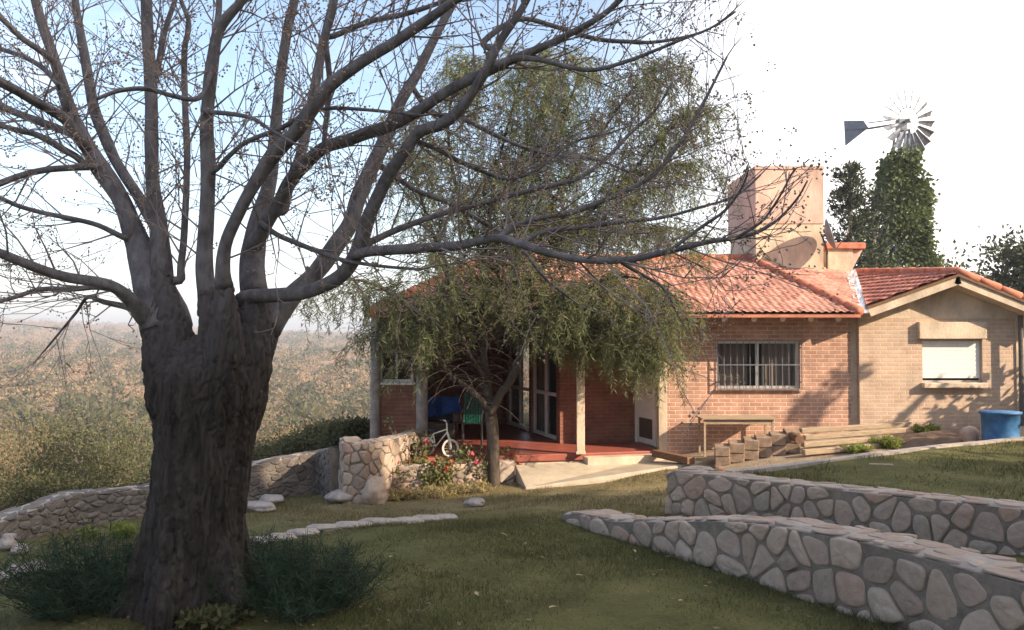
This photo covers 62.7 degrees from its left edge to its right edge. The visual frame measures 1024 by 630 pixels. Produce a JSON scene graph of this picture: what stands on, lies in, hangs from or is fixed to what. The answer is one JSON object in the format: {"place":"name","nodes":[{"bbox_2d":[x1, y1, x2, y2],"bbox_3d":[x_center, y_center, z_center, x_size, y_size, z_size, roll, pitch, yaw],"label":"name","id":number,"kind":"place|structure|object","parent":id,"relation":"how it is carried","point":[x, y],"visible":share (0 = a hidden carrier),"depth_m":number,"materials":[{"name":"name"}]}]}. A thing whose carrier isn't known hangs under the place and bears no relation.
{"place":"outdoors","nodes":[
{"label":"outdoors","id":0,"kind":"place"},
{"bbox_2d":[0,321,1023,629],"bbox_3d":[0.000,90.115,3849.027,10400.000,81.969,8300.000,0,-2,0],"label":"ground","id":1,"kind":"structure","parent":0,"point":[614,613],"depth_m":6.34,"materials":[{"name":"green plant"}]},
{"bbox_2d":[0,533,16,550],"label":"rock","id":2,"kind":"object","parent":1,"relation":"on","point":[6,540],"visible":0.83,"depth_m":9.72,"materials":[{"name":"grey stone"}]},
{"bbox_2d":[0,570,19,580],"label":"rock","id":3,"kind":"object","parent":1,"relation":"on","point":[2,572],"visible":0.26,"depth_m":7.19,"materials":[{"name":"grey stone"}]},
{"bbox_2d":[10,543,28,554],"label":"rock","id":4,"kind":"object","parent":1,"relation":"on","point":[14,548],"visible":0.62,"depth_m":9.25,"materials":[{"name":"grey stone"}]},
{"bbox_2d":[7,564,31,572],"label":"rock","id":5,"kind":"object","parent":1,"relation":"on","point":[12,565],"visible":0.1,"depth_m":7.54,"materials":[{"name":"grey stone"}]},
{"bbox_2d":[0,422,84,509],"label":"bush","id":6,"kind":"object","parent":1,"relation":"on","point":[17,468],"visible":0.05,"depth_m":23.63,"materials":[{"name":"green plant"}]},
{"bbox_2d":[0,381,121,504],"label":"bush","id":7,"kind":"object","parent":1,"relation":"on","point":[8,464],"visible":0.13,"depth_m":35.58,"materials":[{"name":"green plant"}]},
{"bbox_2d":[0,458,137,510],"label":"bush","id":8,"kind":"object","parent":1,"relation":"on","point":[47,485],"visible":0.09,"depth_m":17.59,"materials":[{"name":"green plant"}]},
{"bbox_2d":[0,407,150,509],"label":"bush","id":9,"kind":"object","parent":1,"relation":"on","point":[95,468],"visible":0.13,"depth_m":21.71,"materials":[{"name":"green plant"}]},
{"bbox_2d":[0,508,151,628],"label":"fern plant","id":10,"kind":"object","parent":1,"relation":"on","point":[51,605],"visible":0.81,"depth_m":5.41,"materials":[{"name":"green plant"}]},
{"bbox_2d":[3,388,153,503],"bbox_3d":[-10.992,5.540,24.124,7.811,8.562,6.592,0,-2,0],"label":"bush","id":11,"kind":"object","parent":1,"relation":"on","point":[138,447],"visible":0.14,"depth_m":23.88,"materials":[{"name":"green plant"}]},
{"bbox_2d":[76,525,102,542],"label":"weed","id":12,"kind":"object","parent":1,"relation":"on","point":[86,531],"visible":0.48,"depth_m":9.96,"materials":[{"name":"green plant"}]},
{"bbox_2d":[87,532,138,590],"bbox_3d":[-2.608,1.831,6.045,0.878,0.535,0.786,0,-2,0],"label":"fern plant","id":13,"kind":"object","parent":1,"relation":"on","point":[120,560],"visible":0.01,"depth_m":5.98,"materials":[{"name":"green plant"}]},
{"bbox_2d":[106,519,139,540],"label":"weed","id":14,"kind":"object","parent":1,"relation":"on","point":[121,526],"visible":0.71,"depth_m":9.89,"materials":[{"name":"green plant"}]},
{"bbox_2d":[0,446,339,539],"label":"stone wall","id":15,"kind":"structure","parent":1,"relation":"on","point":[304,473],"depth_m":12.46,"materials":[{"name":"grey stone"}]},
{"bbox_2d":[174,601,255,629],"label":"weed","id":16,"kind":"object","parent":1,"relation":"on","point":[215,616],"visible":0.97,"depth_m":5.12,"materials":[{"name":"green plant"}]},
{"bbox_2d":[247,501,275,512],"bbox_3d":[-3.701,2.801,12.281,0.554,0.162,0.374,0,-2,0],"label":"rock","id":17,"kind":"object","parent":1,"relation":"on","point":[261,506],"visible":0.74,"depth_m":12.15,"materials":[{"name":"grey stone"}]},
{"bbox_2d":[250,536,276,542],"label":"edging stone","id":18,"kind":"object","parent":1,"relation":"on","point":[261,538],"visible":0.2,"depth_m":8.45,"materials":[{"name":"grey stone"}]},
{"bbox_2d":[0,384,527,467],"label":"green scrub","id":19,"kind":"object","parent":1,"relation":"on","point":[261,426],"visible":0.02,"depth_m":160.56,"materials":[{"name":"green plant"}]},
{"bbox_2d":[0,322,528,494],"bbox_3d":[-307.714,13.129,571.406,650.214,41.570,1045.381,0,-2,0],"label":"olive scrub","id":20,"kind":"object","parent":1,"relation":"on","point":[297,404],"visible":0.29,"depth_m":203.77,"materials":[{"name":"green plant"}]},
{"bbox_2d":[0,316,528,403],"bbox_3d":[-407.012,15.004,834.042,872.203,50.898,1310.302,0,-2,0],"label":"dry brush","id":21,"kind":"object","parent":1,"relation":"on","point":[78,343],"visible":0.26,"depth_m":350.94,"materials":[{"name":"beige plant"}]},
{"bbox_2d":[0,354,528,468],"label":"dry scrub","id":22,"kind":"object","parent":1,"relation":"on","point":[135,412],"visible":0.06,"depth_m":174.07,"materials":[{"name":"brown plant"}]},
{"bbox_2d":[259,494,283,505],"bbox_3d":[-3.709,2.871,12.993,0.411,0.206,0.304,0,-2,0],"label":"rock","id":23,"kind":"object","parent":1,"relation":"on","point":[275,498],"visible":0.7,"depth_m":12.91,"materials":[{"name":"grey stone"}]},
{"bbox_2d":[250,521,300,579],"bbox_3d":[-1.854,1.786,6.229,0.767,0.522,0.741,0,-2,0],"label":"fern plant","id":24,"kind":"object","parent":1,"relation":"on","point":[266,538],"visible":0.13,"depth_m":6.26,"materials":[{"name":"green plant"}]},
{"bbox_2d":[252,425,300,460],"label":"bush","id":25,"kind":"object","parent":1,"relation":"on","point":[261,452],"visible":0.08,"depth_m":23.77,"materials":[{"name":"green plant"}]},
{"bbox_2d":[267,533,296,540],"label":"edging stone","id":26,"kind":"object","parent":1,"relation":"on","point":[281,535],"visible":0.42,"depth_m":8.72,"materials":[{"name":"grey stone"}]},
{"bbox_2d":[258,404,327,443],"bbox_3d":[-7.506,7.026,30.003,5.832,7.553,5.503,0,-2,0],"label":"bush","id":27,"kind":"object","parent":1,"relation":"on","point":[289,425],"depth_m":30.34,"materials":[{"name":"green plant"}]},
{"bbox_2d":[197,526,397,626],"bbox_3d":[-1.383,1.709,5.545,1.315,0.605,1.295,-1,-2,38],"label":"fern plant","id":28,"kind":"object","parent":1,"relation":"on","point":[302,595],"visible":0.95,"depth_m":5.41,"materials":[{"name":"green plant"}]},
{"bbox_2d":[286,528,319,536],"bbox_3d":[-2.227,2.320,8.959,0.390,0.089,0.215,0,-2,0],"label":"edging stone","id":29,"kind":"object","parent":1,"relation":"on","point":[297,532],"visible":0.64,"depth_m":8.91,"materials":[{"name":"grey stone"}]},
{"bbox_2d":[252,411,367,457],"bbox_3d":[-4.818,3.264,21.827,3.899,1.595,3.772,-1,-2,34],"label":"bush","id":30,"kind":"object","parent":1,"relation":"on","point":[295,443],"visible":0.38,"depth_m":21.05,"materials":[{"name":"green plant"}]},
{"bbox_2d":[306,524,340,531],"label":"edging stone","id":31,"kind":"object","parent":1,"relation":"on","point":[321,527],"visible":0.62,"depth_m":9.09,"materials":[{"name":"grey stone"}]},
{"bbox_2d":[0,468,670,558],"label":"lawn grass","id":32,"kind":"structure","parent":1,"relation":"on","point":[538,500],"depth_m":11.19,"materials":[{"name":"green plant"}]},
{"bbox_2d":[324,489,353,503],"bbox_3d":[-2.644,2.798,12.904,0.499,0.239,0.384,0,-2,0],"label":"rock","id":33,"kind":"object","parent":1,"relation":"on","point":[338,496],"visible":0.81,"depth_m":12.78,"materials":[{"name":"grey stone"}]},
{"bbox_2d":[310,412,369,449],"bbox_3d":[-3.472,2.986,19.033,2.216,1.607,2.156,0,-2,0],"label":"bush","id":34,"kind":"object","parent":1,"relation":"on","point":[358,427],"visible":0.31,"depth_m":18.65,"materials":[{"name":"green plant"}]},
{"bbox_2d":[335,521,371,528],"bbox_3d":[-1.741,2.300,9.193,0.461,0.091,0.226,0,-2,0],"label":"edging stone","id":35,"kind":"object","parent":1,"relation":"on","point":[344,524],"visible":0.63,"depth_m":9.13,"materials":[{"name":"grey stone"}]},
{"bbox_2d":[361,476,387,503],"bbox_3d":[-2.095,2.705,12.828,0.389,0.509,0.436,0,-2,0],"label":"rock","id":36,"kind":"object","parent":1,"relation":"on","point":[374,491],"visible":0.9,"depth_m":12.70,"materials":[{"name":"beige stone"}]},
{"bbox_2d":[359,517,398,524],"bbox_3d":[-1.477,2.300,9.360,0.486,0.086,0.207,0,-2,0],"label":"edging stone","id":37,"kind":"object","parent":1,"relation":"on","point":[374,520],"visible":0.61,"depth_m":9.31,"materials":[{"name":"grey stone"}]},
{"bbox_2d":[338,429,427,503],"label":"porch wall","id":38,"kind":"structure","parent":1,"relation":"on","point":[361,461],"depth_m":13.08,"materials":[{"name":"beige stone"}]},
{"bbox_2d":[392,459,413,487],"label":"rose bush","id":39,"kind":"object","parent":1,"relation":"on","point":[398,469],"visible":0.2,"depth_m":13.55,"materials":[{"name":"green plant"}]},
{"bbox_2d":[387,486,424,500],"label":"grass tuft","id":40,"kind":"object","parent":1,"relation":"on","point":[396,494],"visible":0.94,"depth_m":13.09,"materials":[{"name":"yellow plant"}]},
{"bbox_2d":[381,416,435,464],"bbox_3d":[-1.770,2.386,14.099,1.069,1.336,1.517,0,-2,13],"label":"rose bush","id":41,"kind":"object","parent":1,"relation":"on","point":[425,447],"visible":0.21,"depth_m":14.16,"materials":[{"name":"green plant"}]},
{"bbox_2d":[396,517,423,523],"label":"edging stone","id":42,"kind":"object","parent":1,"relation":"on","point":[409,519],"visible":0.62,"depth_m":9.36,"materials":[{"name":"grey stone"}]},
{"bbox_2d":[0,0,852,629],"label":"chinaberry tree","id":43,"kind":"object","parent":1,"relation":"on","point":[206,386],"visible":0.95,"depth_m":5.32,"materials":[{"name":"brown plant"}]},
{"bbox_2d":[413,515,443,521],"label":"edging stone","id":44,"kind":"object","parent":1,"relation":"on","point":[426,517],"visible":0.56,"depth_m":9.50,"materials":[{"name":"grey stone"}]},
{"bbox_2d":[411,482,448,500],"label":"grass tuft","id":45,"kind":"object","parent":1,"relation":"on","point":[432,491],"visible":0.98,"depth_m":13.06,"materials":[{"name":"plant"}]},
{"bbox_2d":[411,454,461,489],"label":"rose bush","id":46,"kind":"object","parent":1,"relation":"on","point":[444,476],"visible":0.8,"depth_m":13.62,"materials":[{"name":"green plant"}]},
{"bbox_2d":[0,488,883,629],"bbox_3d":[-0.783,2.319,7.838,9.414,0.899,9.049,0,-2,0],"label":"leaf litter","id":47,"kind":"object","parent":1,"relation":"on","point":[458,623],"visible":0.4,"depth_m":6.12,"materials":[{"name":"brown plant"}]},
{"bbox_2d":[436,513,457,520],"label":"edging stone","id":48,"kind":"object","parent":1,"relation":"on","point":[447,516],"visible":0.62,"depth_m":9.54,"materials":[{"name":"grey stone"}]},
{"bbox_2d":[391,459,514,491],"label":"planter wall","id":49,"kind":"structure","parent":1,"relation":"on","point":[507,470],"depth_m":13.87,"materials":[{"name":"beige stone"}]},
{"bbox_2d":[438,480,470,495],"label":"grass tuft","id":50,"kind":"object","parent":1,"relation":"on","point":[454,488],"visible":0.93,"depth_m":13.28,"materials":[{"name":"yellow plant"}]},
{"bbox_2d":[434,439,486,478],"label":"rose bush","id":51,"kind":"object","parent":1,"relation":"on","point":[459,459],"visible":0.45,"depth_m":14.04,"materials":[{"name":"green plant"}]},
{"bbox_2d":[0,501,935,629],"bbox_3d":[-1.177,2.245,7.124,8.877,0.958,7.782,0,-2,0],"label":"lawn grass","id":52,"kind":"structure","parent":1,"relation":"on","point":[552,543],"depth_m":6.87,"materials":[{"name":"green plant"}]},
{"bbox_2d":[463,498,484,506],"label":"rock","id":53,"kind":"object","parent":1,"relation":"on","point":[472,502],"visible":0.98,"depth_m":11.61,"materials":[{"name":"grey stone"}]},
{"bbox_2d":[455,477,495,493],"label":"grass tuft","id":54,"kind":"object","parent":1,"relation":"on","point":[478,485],"visible":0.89,"depth_m":13.41,"materials":[{"name":"yellow plant"}]},
{"bbox_2d":[460,444,505,480],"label":"rose bush","id":55,"kind":"object","parent":1,"relation":"on","point":[482,458],"visible":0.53,"depth_m":14.00,"materials":[{"name":"green plant"}]},
{"bbox_2d":[499,446,521,464],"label":"rose bush","id":56,"kind":"object","parent":1,"relation":"on","point":[507,451],"visible":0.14,"depth_m":14.60,"materials":[{"name":"green plant"}]},
{"bbox_2d":[290,43,745,486],"bbox_3d":[0.053,-1.004,14.075,7.769,7.856,4.464,0,-2,0],"label":"pepper tree","id":57,"kind":"object","parent":1,"relation":"on","point":[562,322],"visible":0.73,"depth_m":13.66,"materials":[{"name":"green plant"}]},
{"bbox_2d":[515,459,702,489],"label":"concrete ramp","id":58,"kind":"structure","parent":1,"relation":"on","point":[530,476],"depth_m":14.00,"materials":[{"name":"beige concrete"}]},
{"bbox_2d":[652,450,694,464],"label":"timber beam","id":59,"kind":"structure","parent":58,"relation":"on","point":[675,457],"depth_m":14.24,"materials":[{"name":"brown wood"}]},
{"bbox_2d":[583,454,663,464],"bbox_3d":[1.970,2.564,14.844,1.431,0.165,0.260,0,-2,-15],"label":"porch step","id":60,"kind":"object","parent":1,"relation":"on","point":[615,459],"visible":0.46,"depth_m":14.72,"materials":[{"name":"beige concrete"}]},
{"bbox_2d":[364,166,1023,464],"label":"brick house","id":61,"kind":"structure","parent":1,"relation":"on","point":[922,346],"depth_m":15.39,"materials":[{"name":"brick"}]},
{"bbox_2d":[380,350,414,384],"bbox_3d":[-2.166,0.981,15.753,0.723,0.645,0.150,0,-2,0],"label":"window","id":62,"kind":"structure","parent":61,"relation":"in","point":[403,381],"depth_m":15.77,"materials":[{"name":"white paint"}]},
{"bbox_2d":[410,443,423,457],"bbox_3d":[-1.638,2.310,14.337,0.257,0.240,0.260,0,-2,0],"label":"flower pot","id":63,"kind":"object","parent":61,"relation":"on","point":[415,450],"visible":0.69,"depth_m":14.24,"materials":[{"name":"ceramic"}]},
{"bbox_2d":[422,419,458,456],"bbox_3d":[-1.266,2.123,14.584,0.724,0.632,0.292,-2,-2,43],"label":"childs bicycle","id":64,"kind":"object","parent":61,"relation":"on","point":[434,431],"visible":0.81,"depth_m":14.44,"materials":[{"name":"beige paint"}]},
{"bbox_2d":[428,412,460,444],"bbox_3d":[-1.428,2.061,16.346,0.860,0.859,0.720,0,-2,0],"label":"armchair","id":65,"kind":"object","parent":61,"relation":"on","point":[453,419],"visible":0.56,"depth_m":15.99,"materials":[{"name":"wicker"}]},
{"bbox_2d":[428,396,459,417],"bbox_3d":[-1.428,1.808,16.614,0.803,0.412,0.282,0,-2,0],"label":"blue cloth","id":66,"kind":"object","parent":65,"relation":"on","point":[441,405],"visible":0.84,"depth_m":16.51,"materials":[{"name":"blue fabric"}]},
{"bbox_2d":[460,389,483,444],"bbox_3d":[-0.763,1.973,16.233,0.444,1.035,0.634,0,-2,0],"label":"garden chair","id":67,"kind":"object","parent":61,"relation":"on","point":[463,420],"visible":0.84,"depth_m":16.35,"materials":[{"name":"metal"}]},
{"bbox_2d":[509,335,528,430],"bbox_3d":[0.238,1.502,19.048,0.140,2.095,1.694,1,-2,-17],"label":"glass door","id":68,"kind":"structure","parent":61,"relation":"in","point":[518,387],"depth_m":19.54,"materials":[{"name":"white paint"}]},
{"bbox_2d":[533,338,555,439],"bbox_3d":[0.754,1.451,17.324,0.140,2.095,1.594,1,-2,-17],"label":"glass door","id":69,"kind":"structure","parent":61,"relation":"in","point":[544,392],"depth_m":17.79,"materials":[{"name":"white paint"}]},
{"bbox_2d":[635,335,656,446],"bbox_3d":[2.571,1.405,16.202,0.097,2.158,0.900,1,-2,-17],"label":"door","id":70,"kind":"structure","parent":61,"relation":"in","point":[645,412],"depth_m":16.15,"materials":[{"name":"white paint"}]},
{"bbox_2d":[715,340,802,391],"bbox_3d":[4.505,0.912,15.459,1.587,0.970,0.352,0,-2,0],"label":"window","id":71,"kind":"structure","parent":61,"relation":"in","point":[779,364],"depth_m":15.59,"materials":[{"name":"metal"}]},
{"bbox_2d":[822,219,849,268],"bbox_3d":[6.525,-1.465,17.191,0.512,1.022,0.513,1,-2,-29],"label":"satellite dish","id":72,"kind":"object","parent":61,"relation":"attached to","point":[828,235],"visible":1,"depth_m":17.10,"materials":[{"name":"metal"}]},
{"bbox_2d":[921,340,987,387],"bbox_3d":[8.001,0.885,15.275,1.156,0.874,0.250,0,-2,0],"label":"window","id":73,"kind":"structure","parent":61,"relation":"in","point":[942,360],"depth_m":15.34,"materials":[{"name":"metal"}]},
{"bbox_2d":[1018,315,1023,425],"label":"drain pipe","id":74,"kind":"object","parent":61,"relation":"attached to","point":[1021,362],"visible":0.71,"depth_m":15.05,"materials":[{"name":"metal"}]},
{"bbox_2d":[711,465,724,470],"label":"clod","id":75,"kind":"object","parent":1,"relation":"on","point":[719,467],"visible":0.69,"depth_m":13.02,"materials":[{"name":"stone"}]},
{"bbox_2d":[714,443,730,465],"bbox_3d":[3.485,2.309,13.951,0.252,0.311,0.562,0,-2,13],"label":"concrete block","id":76,"kind":"object","parent":1,"relation":"on","point":[722,454],"depth_m":13.69,"materials":[{"name":"beige concrete"}]},
{"bbox_2d":[728,440,744,462],"bbox_3d":[3.726,2.263,13.981,0.244,0.312,0.562,0,-2,13],"label":"concrete block","id":77,"kind":"object","parent":1,"relation":"on","point":[737,449],"depth_m":13.72,"materials":[{"name":"beige concrete"}]},
{"bbox_2d":[696,415,776,456],"bbox_3d":[3.975,2.154,14.932,1.302,0.692,0.540,0,-2,0],"label":"table","id":78,"kind":"object","parent":1,"relation":"on","point":[765,421],"visible":0.81,"depth_m":14.72,"materials":[{"name":"beige wood"}]},
{"bbox_2d":[742,436,758,459],"bbox_3d":[3.969,2.215,14.010,0.259,0.334,0.562,0,-2,13],"label":"concrete block","id":79,"kind":"object","parent":1,"relation":"on","point":[751,444],"depth_m":13.74,"materials":[{"name":"beige concrete"}]},
{"bbox_2d":[754,434,771,457],"bbox_3d":[4.190,2.179,14.045,0.253,0.347,0.562,0,-2,13],"label":"concrete block","id":80,"kind":"object","parent":1,"relation":"on","point":[765,446],"depth_m":13.78,"materials":[{"name":"beige concrete"}]},
{"bbox_2d":[768,431,785,455],"bbox_3d":[4.433,2.146,14.074,0.244,0.348,0.562,0,-2,13],"label":"concrete block","id":81,"kind":"object","parent":1,"relation":"on","point":[778,441],"depth_m":13.81,"materials":[{"name":"beige concrete"}]},
{"bbox_2d":[783,428,800,453],"bbox_3d":[4.679,2.110,14.103,0.260,0.370,0.562,0,-2,13],"label":"concrete block","id":82,"kind":"object","parent":1,"relation":"on","point":[792,447],"depth_m":13.85,"materials":[{"name":"beige concrete"}]},
{"bbox_2d":[788,431,803,443],"bbox_3d":[4.610,1.992,13.696,0.140,0.160,0.506,0,-2,2],"label":"log","id":83,"kind":"object","parent":82,"relation":"on","point":[796,437],"visible":1,"depth_m":13.47,"materials":[{"name":"brown wood"}]},
{"bbox_2d":[561,509,1023,629],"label":"stone wall","id":84,"kind":"structure","parent":1,"relation":"on","point":[892,578],"depth_m":5.38,"materials":[{"name":"grey stone"}]},
{"bbox_2d":[802,443,883,454],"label":"timber beam","id":85,"kind":"structure","parent":1,"relation":"on","point":[824,450],"depth_m":13.46,"materials":[{"name":"beige wood"}]},
{"bbox_2d":[664,465,1023,555],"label":"stone wall","id":86,"kind":"structure","parent":1,"relation":"on","point":[987,525],"depth_m":8.06,"materials":[{"name":"grey stone"}]},
{"bbox_2d":[838,440,875,453],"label":"weed","id":87,"kind":"object","parent":1,"relation":"on","point":[856,448],"visible":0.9,"depth_m":13.26,"materials":[{"name":"green plant"}]},
{"bbox_2d":[823,158,891,268],"bbox_3d":[12.555,-1.204,31.005,3.191,9.466,3.495,2,-2,-42],"label":"pine tree","id":88,"kind":"object","parent":1,"relation":"on","point":[848,197],"visible":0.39,"depth_m":30.88,"materials":[{"name":"green plant"}]},
{"bbox_2d":[725,437,1023,473],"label":"kerb","id":89,"kind":"structure","parent":1,"relation":"on","point":[778,467],"depth_m":10.39,"materials":[{"name":"grey concrete"}]},
{"bbox_2d":[852,184,901,268],"bbox_3d":[14.271,-0.840,32.996,3.074,8.859,2.985,0,-2,0],"label":"pine tree","id":90,"kind":"object","parent":1,"relation":"on","point":[877,203],"visible":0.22,"depth_m":32.89,"materials":[{"name":"green plant"}]},
{"bbox_2d":[867,434,905,448],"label":"weed","id":91,"kind":"object","parent":1,"relation":"on","point":[888,441],"visible":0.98,"depth_m":13.54,"materials":[{"name":"green plant"}]},
{"bbox_2d":[844,89,948,267],"bbox_3d":[17.840,-2.917,38.154,4.268,14.610,4.365,0,-2,0],"label":"windmill","id":92,"kind":"object","parent":1,"relation":"on","point":[896,174],"visible":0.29,"depth_m":37.51,"materials":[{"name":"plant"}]},
{"bbox_2d":[869,430,981,448],"bbox_3d":[7.002,2.093,13.844,2.300,0.377,1.600,0,-2,0],"label":"soil heap","id":93,"kind":"object","parent":1,"relation":"on","point":[925,438],"visible":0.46,"depth_m":13.56,"materials":[{"name":"brown soil"}]},
{"bbox_2d":[801,435,892,447],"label":"timber beam","id":94,"kind":"structure","parent":93,"relation":"on","point":[817,443],"depth_m":13.67,"materials":[{"name":"beige wood"}]},
{"bbox_2d":[803,427,905,439],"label":"timber beam","id":95,"kind":"structure","parent":94,"relation":"on","point":[853,433],"depth_m":13.92,"materials":[{"name":"beige wood"}]},
{"bbox_2d":[799,422,912,432],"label":"timber beam","id":96,"kind":"structure","parent":95,"relation":"on","point":[854,427],"depth_m":14.22,"materials":[{"name":"beige wood"}]},
{"bbox_2d":[959,426,979,441],"bbox_3d":[7.203,1.889,13.243,0.306,0.293,0.236,0,-2,0],"label":"rock","id":97,"kind":"object","parent":93,"relation":"on","point":[969,433],"visible":0.77,"depth_m":13.17,"materials":[{"name":"grey stone"}]},
{"bbox_2d":[911,421,941,433],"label":"weed","id":98,"kind":"object","parent":1,"relation":"on","point":[917,428],"visible":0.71,"depth_m":14.69,"materials":[{"name":"green plant"}]},
{"bbox_2d":[934,228,991,277],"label":"bush","id":99,"kind":"object","parent":1,"relation":"on","point":[962,263],"depth_m":41.22,"materials":[{"name":"green plant"}]},
{"bbox_2d":[960,224,1023,293],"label":"broad tree","id":100,"kind":"object","parent":1,"relation":"on","point":[1008,258],"visible":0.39,"depth_m":33.61,"materials":[{"name":"green plant"}]},
{"bbox_2d":[978,410,1022,439],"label":"blue barrel","id":101,"kind":"object","parent":1,"relation":"on","point":[998,424],"visible":0.68,"depth_m":12.65,"materials":[{"name":"plastic"}]},
{"bbox_2d":[0,0,1023,329],"label":"sky","id":102,"kind":"structure","parent":0,"point":[837,62],"materials":[{"name":"white"}]},
{"bbox_2d":[744,438,1023,501],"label":"terrace lawn","id":103,"kind":"structure","parent":0,"point":[899,466],"depth_m":9.39,"materials":[{"name":"green plant"}]},
{"bbox_2d":[869,463,892,465],"bbox_3d":[4.277,1.742,9.752,0.255,0.040,0.070,-1,-2,28],"label":"plank","id":104,"kind":"object","parent":103,"relation":"on","point":[881,464],"visible":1,"depth_m":9.72,"materials":[{"name":"grey wood"}]}
]}

